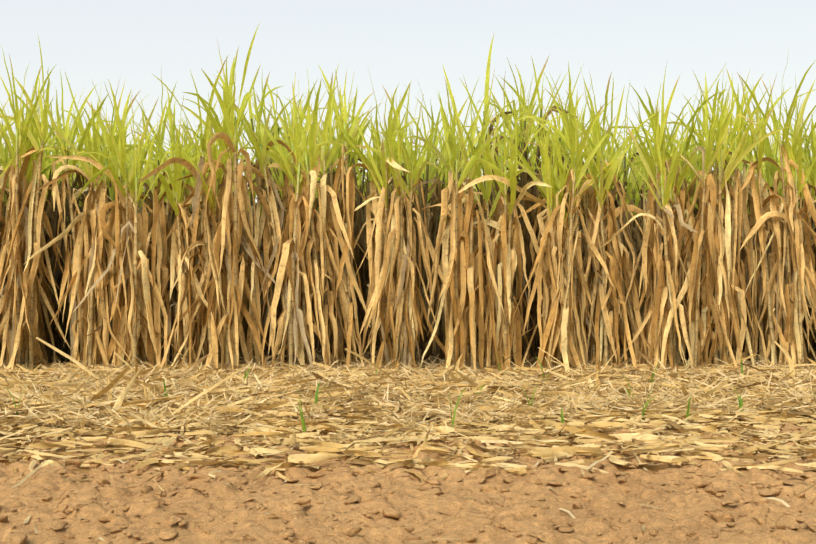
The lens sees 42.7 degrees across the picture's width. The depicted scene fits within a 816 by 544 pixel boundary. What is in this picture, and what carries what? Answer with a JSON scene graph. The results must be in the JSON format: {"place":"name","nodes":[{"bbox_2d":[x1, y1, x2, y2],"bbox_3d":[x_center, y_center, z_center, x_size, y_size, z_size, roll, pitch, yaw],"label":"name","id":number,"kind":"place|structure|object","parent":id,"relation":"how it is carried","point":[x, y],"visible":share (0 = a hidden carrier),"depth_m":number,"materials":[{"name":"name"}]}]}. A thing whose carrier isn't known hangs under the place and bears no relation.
{"place":"outdoors","nodes":[
{"label":"outdoors","id":0,"kind":"place"},
{"bbox_2d":[0,285,815,543],"bbox_3d":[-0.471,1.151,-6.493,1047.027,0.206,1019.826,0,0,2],"label":"soil","id":1,"kind":"structure","parent":0,"point":[688,508],"depth_m":5.16,"materials":[{"name":"brown soil"}]},
{"bbox_2d":[0,337,815,541],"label":"straw blanket","id":2,"kind":"object","parent":1,"relation":"on","point":[78,401],"visible":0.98,"depth_m":8.05,"materials":[{"name":"beige plant"}]},
{"bbox_2d":[1,350,815,431],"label":"green shoots","id":3,"kind":"object","parent":2,"relation":"on","point":[562,417],"visible":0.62,"depth_m":8.10,"materials":[{"name":"green plant"}]},
{"bbox_2d":[0,423,815,543],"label":"soil clods","id":4,"kind":"object","parent":1,"relation":"on","point":[392,512],"visible":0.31,"depth_m":5.15,"materials":[{"name":"brown soil"}]},
{"bbox_2d":[0,109,815,368],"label":"sugarcane stalks","id":5,"kind":"object","parent":1,"relation":"on","point":[29,357],"visible":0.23,"depth_m":11.82,"materials":[{"name":"brown plant"}]},
{"bbox_2d":[0,106,815,372],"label":"dry sugarcane leaves","id":6,"kind":"object","parent":5,"relation":"attached to","point":[741,303],"visible":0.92,"depth_m":11.75,"materials":[{"name":"brown plant"}]},
{"bbox_2d":[0,23,815,244],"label":"green sugarcane leaves","id":7,"kind":"object","parent":5,"relation":"attached to","point":[310,145],"visible":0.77,"depth_m":11.88,"materials":[{"name":"green plant"}]},
{"bbox_2d":[0,0,815,202],"label":"sky","id":8,"kind":"structure","parent":0,"point":[400,42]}
]}

